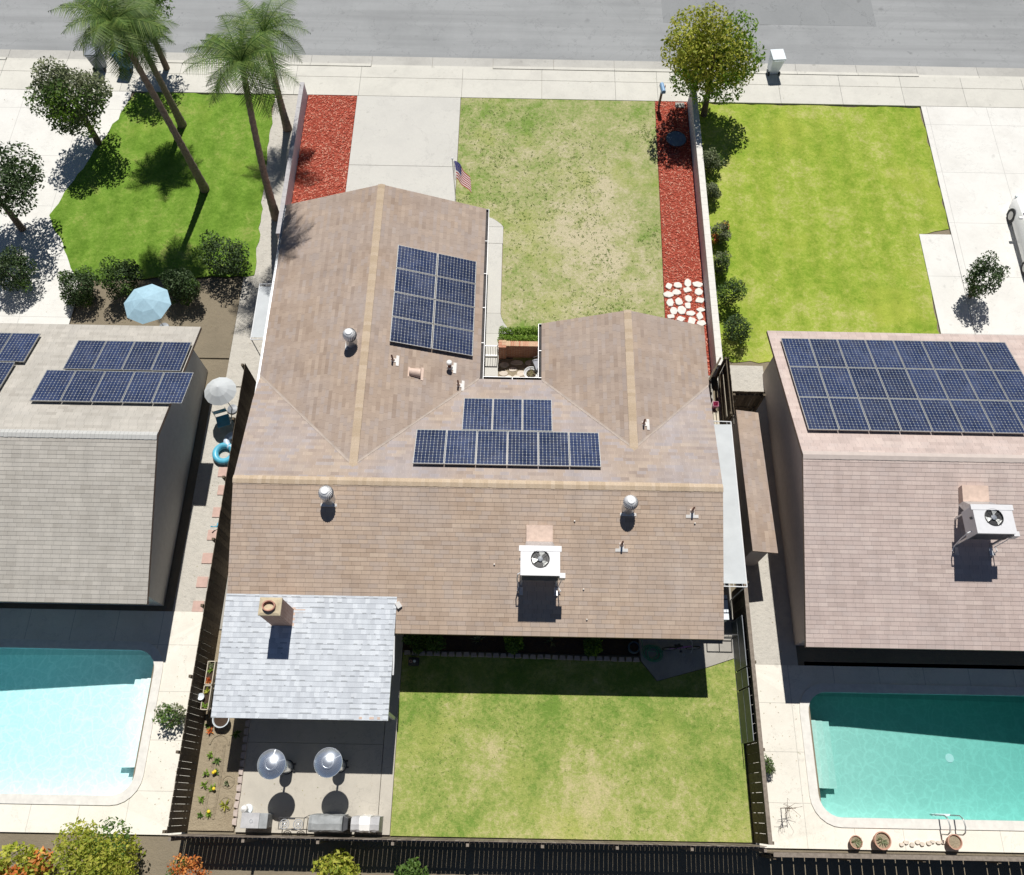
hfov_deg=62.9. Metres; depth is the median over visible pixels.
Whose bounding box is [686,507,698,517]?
vent pipe
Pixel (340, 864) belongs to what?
shrub
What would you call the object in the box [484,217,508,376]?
front path
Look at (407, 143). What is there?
driveway
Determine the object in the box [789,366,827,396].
solar panel
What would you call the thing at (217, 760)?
garden plant
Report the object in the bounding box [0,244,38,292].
shrub
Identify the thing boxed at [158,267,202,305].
shrub
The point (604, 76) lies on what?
parkway
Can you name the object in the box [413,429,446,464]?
solar panel
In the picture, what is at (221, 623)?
side yard
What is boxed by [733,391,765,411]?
wood fence
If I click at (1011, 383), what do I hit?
solar panel
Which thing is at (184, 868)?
shrub
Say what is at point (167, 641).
pool deck
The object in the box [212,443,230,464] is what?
swim ring
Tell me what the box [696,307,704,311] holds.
stepping stone
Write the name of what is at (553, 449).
solar panel
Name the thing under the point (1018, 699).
tiles
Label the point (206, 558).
paver
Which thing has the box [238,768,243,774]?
edging block
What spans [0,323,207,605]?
house
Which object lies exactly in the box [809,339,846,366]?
solar panel
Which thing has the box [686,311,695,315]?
stepping stone
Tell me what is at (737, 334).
shrub
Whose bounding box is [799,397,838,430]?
solar panel
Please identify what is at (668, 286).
stepping stone
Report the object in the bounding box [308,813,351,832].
covered grill
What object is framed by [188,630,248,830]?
garden bed
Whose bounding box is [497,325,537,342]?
hedge
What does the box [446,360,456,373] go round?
flue pipe
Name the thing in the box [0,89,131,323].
neighbour driveway
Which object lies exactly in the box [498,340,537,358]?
brick wall
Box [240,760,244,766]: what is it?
edging block
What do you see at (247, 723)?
edging block
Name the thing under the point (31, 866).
shrub
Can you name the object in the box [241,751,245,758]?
edging block
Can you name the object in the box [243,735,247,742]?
edging block
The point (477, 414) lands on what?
solar panel
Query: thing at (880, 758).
pool basin
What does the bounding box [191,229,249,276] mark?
shrub
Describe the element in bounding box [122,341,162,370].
solar panel
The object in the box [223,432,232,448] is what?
beach ball
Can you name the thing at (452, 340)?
solar panel
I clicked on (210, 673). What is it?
planter box
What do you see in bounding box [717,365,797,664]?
gravel path
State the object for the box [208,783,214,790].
garden plant
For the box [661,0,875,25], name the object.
road patch
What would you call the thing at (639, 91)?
sidewalk
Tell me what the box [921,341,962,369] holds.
solar panel
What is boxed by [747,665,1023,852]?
pool deck
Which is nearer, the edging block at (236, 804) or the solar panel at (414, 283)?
the edging block at (236, 804)
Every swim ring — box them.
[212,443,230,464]
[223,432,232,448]
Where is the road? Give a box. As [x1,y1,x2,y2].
[0,0,1023,67]
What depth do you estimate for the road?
42.42 m
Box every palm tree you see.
[48,0,209,192]
[91,0,186,127]
[182,10,300,221]
[217,0,310,131]
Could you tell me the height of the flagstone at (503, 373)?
0.035 m
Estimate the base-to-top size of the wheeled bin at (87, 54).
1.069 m
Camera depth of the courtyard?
34.50 m
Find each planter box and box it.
[200,685,213,710]
[204,661,217,685]
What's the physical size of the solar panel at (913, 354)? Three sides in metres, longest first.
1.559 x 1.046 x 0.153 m
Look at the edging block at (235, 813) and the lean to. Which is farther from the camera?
the lean to
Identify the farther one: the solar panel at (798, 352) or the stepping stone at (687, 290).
the stepping stone at (687, 290)
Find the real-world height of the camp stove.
0.670 m
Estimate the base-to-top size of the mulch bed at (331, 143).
0.050 m
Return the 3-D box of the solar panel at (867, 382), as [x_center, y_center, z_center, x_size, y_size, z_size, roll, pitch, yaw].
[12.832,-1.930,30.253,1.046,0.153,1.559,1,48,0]
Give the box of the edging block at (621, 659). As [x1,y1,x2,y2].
[618,657,624,661]
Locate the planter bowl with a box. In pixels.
[524,366,537,376]
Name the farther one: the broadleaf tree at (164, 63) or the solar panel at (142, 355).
the broadleaf tree at (164, 63)
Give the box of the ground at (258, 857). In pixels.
[0,57,1023,874]
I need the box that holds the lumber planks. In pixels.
[713,411,718,423]
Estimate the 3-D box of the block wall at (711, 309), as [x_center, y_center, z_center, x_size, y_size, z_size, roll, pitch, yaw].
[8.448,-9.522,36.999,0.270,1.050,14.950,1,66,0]
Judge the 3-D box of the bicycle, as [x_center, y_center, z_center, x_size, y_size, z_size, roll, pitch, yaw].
[6.009,7.355,29.545,1.324,0.811,0.529,13,67,5]
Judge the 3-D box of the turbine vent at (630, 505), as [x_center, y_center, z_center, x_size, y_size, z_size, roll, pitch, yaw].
[3.871,2.202,27.543,0.540,0.915,0.521,1,66,0]
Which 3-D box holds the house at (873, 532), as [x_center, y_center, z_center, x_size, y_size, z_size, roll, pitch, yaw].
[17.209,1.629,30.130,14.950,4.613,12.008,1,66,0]
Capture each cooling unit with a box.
[516,525,564,595]
[952,485,1019,555]
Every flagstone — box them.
[499,371,507,375]
[500,362,508,367]
[509,367,516,371]
[511,360,522,364]
[517,371,523,375]
[525,360,533,365]
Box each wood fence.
[162,363,255,832]
[168,834,766,851]
[715,357,734,423]
[732,581,773,844]
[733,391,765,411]
[760,851,1023,863]
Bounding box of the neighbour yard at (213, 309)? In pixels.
[72,281,241,358]
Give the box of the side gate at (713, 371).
[709,357,720,381]
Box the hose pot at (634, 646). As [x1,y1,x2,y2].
[628,641,639,653]
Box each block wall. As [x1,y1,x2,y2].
[276,82,307,239]
[687,90,722,376]
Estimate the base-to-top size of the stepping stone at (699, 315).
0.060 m
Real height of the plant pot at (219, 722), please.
0.370 m
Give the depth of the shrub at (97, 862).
25.94 m
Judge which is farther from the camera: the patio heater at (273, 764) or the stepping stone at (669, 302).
the stepping stone at (669, 302)
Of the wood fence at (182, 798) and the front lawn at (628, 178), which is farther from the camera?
the front lawn at (628, 178)
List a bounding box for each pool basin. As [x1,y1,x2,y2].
[0,655,153,794]
[809,696,1023,820]
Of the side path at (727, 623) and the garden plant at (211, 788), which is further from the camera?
the side path at (727, 623)
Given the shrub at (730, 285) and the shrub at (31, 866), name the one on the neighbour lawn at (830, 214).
the shrub at (730, 285)
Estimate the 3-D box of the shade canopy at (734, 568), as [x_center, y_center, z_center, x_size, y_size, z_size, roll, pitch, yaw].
[7.463,2.690,30.839,1.260,2.315,6.260,1,66,0]
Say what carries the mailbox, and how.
on the mulch bed at (678, 238)
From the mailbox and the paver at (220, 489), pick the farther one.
the mailbox
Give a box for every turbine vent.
[318,485,336,506]
[342,328,357,349]
[620,495,637,515]
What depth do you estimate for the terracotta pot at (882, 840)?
27.16 m
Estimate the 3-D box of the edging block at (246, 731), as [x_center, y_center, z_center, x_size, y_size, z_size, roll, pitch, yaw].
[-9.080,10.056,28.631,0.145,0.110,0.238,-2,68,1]
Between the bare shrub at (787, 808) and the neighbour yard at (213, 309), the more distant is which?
the neighbour yard at (213, 309)
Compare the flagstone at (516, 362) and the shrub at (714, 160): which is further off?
the shrub at (714, 160)
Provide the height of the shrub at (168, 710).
0.921 m
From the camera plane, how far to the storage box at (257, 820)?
26.87 m
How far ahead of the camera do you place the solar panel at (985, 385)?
30.18 m
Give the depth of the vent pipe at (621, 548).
27.72 m
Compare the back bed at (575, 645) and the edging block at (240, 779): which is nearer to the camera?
the edging block at (240, 779)
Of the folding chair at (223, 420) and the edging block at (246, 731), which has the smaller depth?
the edging block at (246, 731)
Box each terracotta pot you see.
[849,835,862,848]
[873,831,891,849]
[946,834,962,849]
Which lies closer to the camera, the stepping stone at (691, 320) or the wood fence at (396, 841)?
the wood fence at (396, 841)
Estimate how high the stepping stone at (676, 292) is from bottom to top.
0.060 m
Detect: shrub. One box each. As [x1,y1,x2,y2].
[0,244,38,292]
[0,841,53,874]
[43,816,145,874]
[56,265,99,306]
[92,255,143,299]
[152,702,186,729]
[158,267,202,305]
[166,853,211,874]
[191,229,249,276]
[310,848,360,874]
[394,857,428,874]
[703,147,724,171]
[706,182,721,200]
[710,220,731,245]
[713,251,731,276]
[716,276,747,305]
[723,313,752,343]
[764,755,775,773]
[784,798,801,819]
[963,250,1010,298]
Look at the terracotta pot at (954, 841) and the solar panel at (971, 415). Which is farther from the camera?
the solar panel at (971, 415)
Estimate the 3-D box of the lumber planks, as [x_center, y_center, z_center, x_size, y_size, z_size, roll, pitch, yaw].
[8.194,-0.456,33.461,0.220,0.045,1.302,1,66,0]
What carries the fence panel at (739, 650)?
on the back lawn at (534, 798)
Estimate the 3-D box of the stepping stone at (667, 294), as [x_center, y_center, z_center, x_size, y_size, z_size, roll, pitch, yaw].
[6.710,-6.135,35.951,0.401,0.060,0.334,-26,69,-11]
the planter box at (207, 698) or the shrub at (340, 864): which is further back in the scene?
the planter box at (207, 698)
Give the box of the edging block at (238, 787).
[236,784,241,791]
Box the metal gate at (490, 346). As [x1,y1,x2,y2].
[484,345,497,356]
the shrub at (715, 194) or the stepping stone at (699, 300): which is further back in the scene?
the shrub at (715, 194)
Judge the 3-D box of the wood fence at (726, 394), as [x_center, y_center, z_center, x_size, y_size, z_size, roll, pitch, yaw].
[8.393,-1.695,33.089,0.168,1.764,2.470,1,66,0]
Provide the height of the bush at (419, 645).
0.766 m
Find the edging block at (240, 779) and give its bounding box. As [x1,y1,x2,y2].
[237,776,242,783]
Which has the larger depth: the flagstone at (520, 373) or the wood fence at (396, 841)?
the flagstone at (520, 373)
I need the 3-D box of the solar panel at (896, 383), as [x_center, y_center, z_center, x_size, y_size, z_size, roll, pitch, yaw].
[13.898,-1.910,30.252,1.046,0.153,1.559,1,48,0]
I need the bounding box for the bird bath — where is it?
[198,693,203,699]
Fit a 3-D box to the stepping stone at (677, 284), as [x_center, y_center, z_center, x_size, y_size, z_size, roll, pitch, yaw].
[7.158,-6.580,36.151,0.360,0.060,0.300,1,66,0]
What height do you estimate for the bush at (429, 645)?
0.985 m
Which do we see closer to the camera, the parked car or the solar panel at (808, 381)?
the solar panel at (808, 381)
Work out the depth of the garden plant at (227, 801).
27.64 m
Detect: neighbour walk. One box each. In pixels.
[226,95,297,386]
[919,234,974,333]
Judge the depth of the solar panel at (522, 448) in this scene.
28.81 m
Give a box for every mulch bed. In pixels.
[292,95,356,203]
[655,102,710,375]
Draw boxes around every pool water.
[0,648,148,794]
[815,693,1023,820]
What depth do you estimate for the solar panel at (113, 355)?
30.81 m
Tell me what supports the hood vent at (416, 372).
on the house at (428, 546)
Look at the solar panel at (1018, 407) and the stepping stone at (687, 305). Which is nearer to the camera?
the solar panel at (1018, 407)
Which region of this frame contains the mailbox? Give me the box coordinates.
[658,82,665,106]
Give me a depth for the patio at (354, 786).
28.16 m
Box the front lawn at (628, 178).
[456,98,664,363]
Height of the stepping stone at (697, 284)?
0.060 m
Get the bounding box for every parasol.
[124,284,170,325]
[204,377,236,413]
[241,804,252,812]
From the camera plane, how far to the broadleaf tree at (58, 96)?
36.21 m
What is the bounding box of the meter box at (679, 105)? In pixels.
[675,102,684,107]
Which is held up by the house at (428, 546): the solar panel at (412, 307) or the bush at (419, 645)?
the solar panel at (412, 307)
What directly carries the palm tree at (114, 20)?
on the neighbour lawn at (132, 191)
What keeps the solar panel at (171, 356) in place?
on the house at (92, 494)
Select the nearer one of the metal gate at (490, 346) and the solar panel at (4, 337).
the solar panel at (4, 337)
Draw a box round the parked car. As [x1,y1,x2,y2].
[1006,195,1023,274]
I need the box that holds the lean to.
[732,410,777,565]
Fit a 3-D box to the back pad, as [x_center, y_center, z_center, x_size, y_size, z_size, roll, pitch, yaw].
[6.247,7.851,29.800,3.440,0.050,1.620,1,66,0]
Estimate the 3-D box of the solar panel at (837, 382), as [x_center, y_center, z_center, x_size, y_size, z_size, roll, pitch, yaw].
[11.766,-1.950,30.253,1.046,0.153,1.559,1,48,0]
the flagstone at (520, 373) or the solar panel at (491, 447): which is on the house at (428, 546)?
the solar panel at (491, 447)
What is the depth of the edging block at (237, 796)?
27.75 m
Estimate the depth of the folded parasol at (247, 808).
27.28 m
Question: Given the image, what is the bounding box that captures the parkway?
[0,60,1023,89]
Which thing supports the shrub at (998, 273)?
on the neighbour driveway at (978, 156)
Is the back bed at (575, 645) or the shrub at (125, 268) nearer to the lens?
the back bed at (575, 645)
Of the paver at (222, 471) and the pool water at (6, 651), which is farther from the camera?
the paver at (222, 471)
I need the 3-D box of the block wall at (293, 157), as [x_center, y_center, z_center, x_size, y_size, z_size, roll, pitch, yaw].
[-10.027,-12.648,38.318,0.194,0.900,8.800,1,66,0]
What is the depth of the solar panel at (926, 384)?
30.18 m
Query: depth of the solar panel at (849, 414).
29.12 m
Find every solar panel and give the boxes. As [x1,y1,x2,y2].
[0,333,11,351]
[0,333,40,361]
[0,362,14,387]
[30,370,75,401]
[60,370,104,401]
[63,340,105,369]
[91,371,134,402]
[92,341,134,370]
[121,371,163,403]
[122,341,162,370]
[151,342,191,371]
[152,372,193,403]
[389,317,432,348]
[392,292,433,323]
[394,268,435,299]
[396,245,437,275]
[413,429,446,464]
[432,324,473,355]
[434,300,474,331]
[435,276,475,306]
[437,253,476,283]
[444,430,476,464]
[462,398,492,430]
[476,430,506,465]
[492,399,521,430]
[507,431,537,465]
[523,399,551,431]
[538,431,569,466]
[569,432,600,466]
[781,338,817,366]
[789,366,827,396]
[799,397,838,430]
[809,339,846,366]
[818,367,857,397]
[829,397,869,430]
[837,339,875,367]
[848,368,887,397]
[859,398,900,431]
[865,340,904,368]
[877,368,917,398]
[889,399,932,431]
[893,340,933,368]
[906,369,947,399]
[919,399,963,432]
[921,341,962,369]
[935,369,977,399]
[949,341,991,369]
[949,400,994,433]
[964,370,1008,400]
[977,342,1020,370]
[979,400,1023,433]
[993,370,1023,400]
[1009,401,1023,427]
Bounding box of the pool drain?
[945,754,953,761]
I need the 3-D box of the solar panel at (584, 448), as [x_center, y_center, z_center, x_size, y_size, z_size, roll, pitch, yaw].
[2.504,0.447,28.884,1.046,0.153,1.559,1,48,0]
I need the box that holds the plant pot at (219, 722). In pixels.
[212,718,229,727]
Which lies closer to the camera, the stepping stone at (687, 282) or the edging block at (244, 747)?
the edging block at (244, 747)
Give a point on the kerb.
(602, 69)
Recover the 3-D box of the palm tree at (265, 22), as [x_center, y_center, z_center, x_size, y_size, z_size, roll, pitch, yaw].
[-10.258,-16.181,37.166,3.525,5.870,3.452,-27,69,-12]
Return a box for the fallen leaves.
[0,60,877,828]
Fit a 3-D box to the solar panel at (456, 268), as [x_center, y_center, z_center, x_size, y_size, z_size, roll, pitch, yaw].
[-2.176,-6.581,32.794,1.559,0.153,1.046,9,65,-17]
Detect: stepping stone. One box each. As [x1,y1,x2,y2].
[663,291,673,297]
[665,283,671,289]
[666,298,673,306]
[667,314,674,318]
[670,307,676,314]
[672,289,680,295]
[674,282,681,287]
[675,297,682,305]
[676,316,684,320]
[677,306,685,314]
[683,287,691,292]
[684,279,690,286]
[684,302,690,308]
[685,295,691,302]
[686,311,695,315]
[688,317,695,323]
[692,281,702,287]
[695,288,702,295]
[695,297,704,303]
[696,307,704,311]
[696,312,702,319]
[696,320,705,325]
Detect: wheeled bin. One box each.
[84,45,106,71]
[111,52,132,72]
[767,49,785,75]
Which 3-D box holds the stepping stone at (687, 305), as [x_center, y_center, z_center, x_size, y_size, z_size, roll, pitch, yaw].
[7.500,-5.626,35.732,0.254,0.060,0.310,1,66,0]
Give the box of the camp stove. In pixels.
[278,815,309,829]
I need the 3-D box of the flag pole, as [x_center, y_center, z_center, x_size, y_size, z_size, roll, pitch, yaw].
[-2.166,-11.023,36.455,0.842,3.005,0.146,19,67,8]
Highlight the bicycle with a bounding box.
[662,640,700,652]
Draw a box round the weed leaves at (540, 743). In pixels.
[396,656,746,835]
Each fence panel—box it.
[731,615,746,671]
[735,667,748,690]
[737,688,753,743]
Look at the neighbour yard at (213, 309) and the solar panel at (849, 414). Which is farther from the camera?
the neighbour yard at (213, 309)
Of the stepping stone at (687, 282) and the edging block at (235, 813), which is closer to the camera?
the edging block at (235, 813)
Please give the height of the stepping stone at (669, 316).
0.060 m
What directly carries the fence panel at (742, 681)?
on the back lawn at (534, 798)
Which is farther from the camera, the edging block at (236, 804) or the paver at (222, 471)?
the paver at (222, 471)
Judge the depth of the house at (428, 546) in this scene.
28.37 m
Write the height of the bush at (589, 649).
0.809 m
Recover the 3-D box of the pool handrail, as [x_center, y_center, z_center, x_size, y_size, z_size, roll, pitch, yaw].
[14.376,12.753,27.579,0.544,1.272,0.642,1,66,0]
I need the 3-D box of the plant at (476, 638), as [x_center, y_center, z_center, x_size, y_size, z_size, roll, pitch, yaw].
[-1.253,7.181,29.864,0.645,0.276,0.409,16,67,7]
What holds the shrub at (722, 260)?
on the neighbour lawn at (830, 214)
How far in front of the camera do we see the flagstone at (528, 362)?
34.57 m
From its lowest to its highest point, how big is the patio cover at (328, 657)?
3.012 m
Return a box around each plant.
[205,809,210,817]
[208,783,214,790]
[212,757,220,764]
[219,799,228,809]
[230,730,241,738]
[469,636,486,643]
[543,637,554,645]
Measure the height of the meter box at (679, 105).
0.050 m
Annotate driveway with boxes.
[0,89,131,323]
[346,96,460,200]
[921,106,1023,334]
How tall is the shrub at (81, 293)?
1.806 m
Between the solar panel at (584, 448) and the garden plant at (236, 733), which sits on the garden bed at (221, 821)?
the garden plant at (236, 733)
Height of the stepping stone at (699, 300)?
0.060 m
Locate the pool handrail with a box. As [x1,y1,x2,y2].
[929,814,965,835]
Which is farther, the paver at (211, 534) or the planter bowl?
the planter bowl
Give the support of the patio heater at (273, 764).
on the patio at (354, 786)
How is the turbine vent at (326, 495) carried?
on the house at (428, 546)
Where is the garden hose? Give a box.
[641,639,666,661]
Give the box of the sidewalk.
[0,71,1023,107]
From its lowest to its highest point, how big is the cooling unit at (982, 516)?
1.601 m
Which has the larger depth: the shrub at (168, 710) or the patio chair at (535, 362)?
the patio chair at (535, 362)
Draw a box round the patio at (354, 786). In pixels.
[235,634,403,834]
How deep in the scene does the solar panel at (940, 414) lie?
29.11 m
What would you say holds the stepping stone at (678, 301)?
on the mulch bed at (678, 238)
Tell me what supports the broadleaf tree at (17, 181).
on the neighbour driveway at (65, 159)
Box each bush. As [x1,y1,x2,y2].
[402,634,427,654]
[423,635,446,652]
[504,636,523,654]
[583,638,602,656]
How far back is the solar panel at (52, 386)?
29.72 m
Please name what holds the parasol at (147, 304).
on the neighbour yard at (213, 309)
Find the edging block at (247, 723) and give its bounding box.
[245,720,249,726]
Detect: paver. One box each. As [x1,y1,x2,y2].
[192,601,204,611]
[196,577,208,587]
[201,553,212,563]
[207,530,216,539]
[212,507,220,516]
[217,485,224,494]
[218,467,226,476]
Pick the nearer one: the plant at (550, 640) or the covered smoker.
the covered smoker
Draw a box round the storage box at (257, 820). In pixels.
[240,812,272,828]
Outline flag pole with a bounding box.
[451,158,470,200]
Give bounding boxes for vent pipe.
[391,355,398,365]
[456,380,464,390]
[615,541,627,551]
[642,419,649,429]
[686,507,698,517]
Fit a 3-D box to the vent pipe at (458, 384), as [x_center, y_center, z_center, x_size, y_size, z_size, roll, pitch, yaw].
[-1.914,-1.981,30.816,0.305,0.460,0.420,1,66,0]
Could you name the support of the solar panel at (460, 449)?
on the house at (428, 546)
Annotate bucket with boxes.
[712,401,718,408]
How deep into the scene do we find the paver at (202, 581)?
30.75 m
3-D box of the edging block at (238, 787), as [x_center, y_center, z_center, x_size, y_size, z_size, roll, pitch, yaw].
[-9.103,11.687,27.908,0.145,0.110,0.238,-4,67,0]
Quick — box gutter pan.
[0,49,1023,76]
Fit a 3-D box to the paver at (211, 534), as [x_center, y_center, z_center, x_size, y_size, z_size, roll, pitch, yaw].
[-11.258,3.670,31.499,0.400,0.035,0.400,1,66,0]
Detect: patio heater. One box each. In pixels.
[257,749,295,779]
[314,747,348,777]
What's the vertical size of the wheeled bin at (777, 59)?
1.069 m
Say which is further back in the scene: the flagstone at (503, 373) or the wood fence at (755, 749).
the flagstone at (503, 373)
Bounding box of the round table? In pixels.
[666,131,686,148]
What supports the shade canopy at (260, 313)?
on the side yard at (221, 623)
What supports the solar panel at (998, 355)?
on the house at (873, 532)
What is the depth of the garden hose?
29.74 m
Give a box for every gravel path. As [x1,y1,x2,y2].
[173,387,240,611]
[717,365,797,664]
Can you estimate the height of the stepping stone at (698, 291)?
0.060 m
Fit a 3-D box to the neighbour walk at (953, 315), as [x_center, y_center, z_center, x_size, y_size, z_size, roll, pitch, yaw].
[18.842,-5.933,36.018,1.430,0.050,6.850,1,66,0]
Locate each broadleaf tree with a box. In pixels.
[0,141,44,231]
[22,55,113,145]
[103,0,174,70]
[660,1,766,116]
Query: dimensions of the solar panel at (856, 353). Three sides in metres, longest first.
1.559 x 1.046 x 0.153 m
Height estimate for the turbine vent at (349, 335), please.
0.916 m
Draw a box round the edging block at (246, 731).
[244,728,248,734]
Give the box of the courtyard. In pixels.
[498,359,534,376]
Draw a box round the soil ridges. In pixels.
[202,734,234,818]
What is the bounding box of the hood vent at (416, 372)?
[408,367,423,380]
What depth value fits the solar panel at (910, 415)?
29.12 m
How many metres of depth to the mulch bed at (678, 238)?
37.77 m
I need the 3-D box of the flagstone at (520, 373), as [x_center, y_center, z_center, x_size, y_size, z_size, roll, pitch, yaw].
[0.376,-2.629,34.384,0.347,0.035,0.262,1,66,0]
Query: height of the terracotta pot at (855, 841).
0.333 m
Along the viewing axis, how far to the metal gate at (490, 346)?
34.16 m
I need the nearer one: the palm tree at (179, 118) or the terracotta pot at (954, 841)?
the terracotta pot at (954, 841)
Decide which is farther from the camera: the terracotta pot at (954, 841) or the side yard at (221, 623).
the side yard at (221, 623)
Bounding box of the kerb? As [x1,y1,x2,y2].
[0,57,1023,78]
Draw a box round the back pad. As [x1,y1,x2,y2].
[639,636,733,680]
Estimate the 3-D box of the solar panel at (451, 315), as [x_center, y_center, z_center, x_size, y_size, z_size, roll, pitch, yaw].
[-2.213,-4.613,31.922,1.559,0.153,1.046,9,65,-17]
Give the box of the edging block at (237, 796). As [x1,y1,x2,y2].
[235,793,240,799]
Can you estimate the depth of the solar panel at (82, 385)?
29.71 m
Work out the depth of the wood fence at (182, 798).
29.02 m
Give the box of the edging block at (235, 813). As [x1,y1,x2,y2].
[233,809,237,816]
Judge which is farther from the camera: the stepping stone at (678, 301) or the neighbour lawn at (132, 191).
the neighbour lawn at (132, 191)
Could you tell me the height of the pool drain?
0.021 m
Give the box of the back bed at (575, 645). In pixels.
[403,634,638,655]
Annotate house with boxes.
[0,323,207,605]
[227,184,723,639]
[762,331,1023,650]
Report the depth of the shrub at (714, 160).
38.01 m
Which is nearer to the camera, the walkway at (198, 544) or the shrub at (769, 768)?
the shrub at (769, 768)
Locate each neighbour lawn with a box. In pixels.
[49,92,274,279]
[698,103,948,362]
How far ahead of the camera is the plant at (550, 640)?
29.87 m
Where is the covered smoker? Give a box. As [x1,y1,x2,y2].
[350,814,383,833]
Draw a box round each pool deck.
[0,608,210,834]
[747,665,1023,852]
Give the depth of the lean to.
30.27 m
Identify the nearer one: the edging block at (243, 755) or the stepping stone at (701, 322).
the edging block at (243, 755)
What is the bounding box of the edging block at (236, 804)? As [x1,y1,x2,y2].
[234,801,239,808]
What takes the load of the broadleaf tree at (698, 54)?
on the neighbour lawn at (830, 214)
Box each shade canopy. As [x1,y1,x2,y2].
[250,283,271,355]
[714,421,747,599]
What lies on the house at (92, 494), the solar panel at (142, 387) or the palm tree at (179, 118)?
the solar panel at (142, 387)
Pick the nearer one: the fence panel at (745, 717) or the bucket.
the fence panel at (745, 717)
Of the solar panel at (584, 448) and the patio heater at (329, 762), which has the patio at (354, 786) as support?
the patio heater at (329, 762)
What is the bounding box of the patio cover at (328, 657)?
[211,594,401,720]
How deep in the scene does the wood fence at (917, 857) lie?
25.90 m
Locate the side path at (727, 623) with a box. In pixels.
[708,376,732,635]
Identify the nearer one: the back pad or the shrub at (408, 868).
the shrub at (408, 868)
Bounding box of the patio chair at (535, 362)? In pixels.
[531,356,537,370]
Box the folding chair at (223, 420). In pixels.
[212,407,233,432]
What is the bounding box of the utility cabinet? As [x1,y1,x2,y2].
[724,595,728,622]
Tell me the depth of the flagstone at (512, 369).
34.44 m
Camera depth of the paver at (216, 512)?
31.86 m
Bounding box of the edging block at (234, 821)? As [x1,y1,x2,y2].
[232,818,236,824]
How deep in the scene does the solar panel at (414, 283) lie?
31.84 m
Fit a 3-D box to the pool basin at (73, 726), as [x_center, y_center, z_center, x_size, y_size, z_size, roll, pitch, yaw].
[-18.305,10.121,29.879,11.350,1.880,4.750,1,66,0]
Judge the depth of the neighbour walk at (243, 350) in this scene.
36.57 m
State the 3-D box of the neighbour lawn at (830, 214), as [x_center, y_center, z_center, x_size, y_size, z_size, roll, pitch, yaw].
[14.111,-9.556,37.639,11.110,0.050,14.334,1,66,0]
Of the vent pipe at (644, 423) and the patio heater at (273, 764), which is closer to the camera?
the patio heater at (273, 764)
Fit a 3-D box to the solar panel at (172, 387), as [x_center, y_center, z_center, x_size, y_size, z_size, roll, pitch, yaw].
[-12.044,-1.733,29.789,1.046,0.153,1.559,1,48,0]
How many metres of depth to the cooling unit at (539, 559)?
26.55 m
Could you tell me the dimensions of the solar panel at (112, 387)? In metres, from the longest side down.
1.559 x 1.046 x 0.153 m
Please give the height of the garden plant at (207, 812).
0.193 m
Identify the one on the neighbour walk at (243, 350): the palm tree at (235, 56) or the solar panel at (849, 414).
the palm tree at (235, 56)
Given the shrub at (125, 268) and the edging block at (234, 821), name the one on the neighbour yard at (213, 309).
the shrub at (125, 268)
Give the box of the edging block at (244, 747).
[242,743,246,750]
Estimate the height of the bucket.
0.336 m
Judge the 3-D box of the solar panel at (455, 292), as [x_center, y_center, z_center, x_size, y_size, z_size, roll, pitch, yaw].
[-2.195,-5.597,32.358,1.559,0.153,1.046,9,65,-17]
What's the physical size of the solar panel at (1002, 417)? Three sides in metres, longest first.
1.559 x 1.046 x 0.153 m
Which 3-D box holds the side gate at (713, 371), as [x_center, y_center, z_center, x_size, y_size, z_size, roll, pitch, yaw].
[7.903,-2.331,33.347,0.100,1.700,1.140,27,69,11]
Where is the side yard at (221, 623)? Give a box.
[220,579,227,628]
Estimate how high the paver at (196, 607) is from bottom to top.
0.035 m
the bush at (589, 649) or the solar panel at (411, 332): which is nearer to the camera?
the bush at (589, 649)
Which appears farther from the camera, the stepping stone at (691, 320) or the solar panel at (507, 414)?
the stepping stone at (691, 320)
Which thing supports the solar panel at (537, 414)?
on the house at (428, 546)
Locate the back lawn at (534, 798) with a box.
[390,652,752,842]
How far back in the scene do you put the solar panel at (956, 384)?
30.19 m
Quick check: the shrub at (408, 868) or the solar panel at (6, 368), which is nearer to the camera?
the shrub at (408, 868)
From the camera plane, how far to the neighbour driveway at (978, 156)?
38.42 m
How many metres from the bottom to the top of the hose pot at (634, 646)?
0.345 m

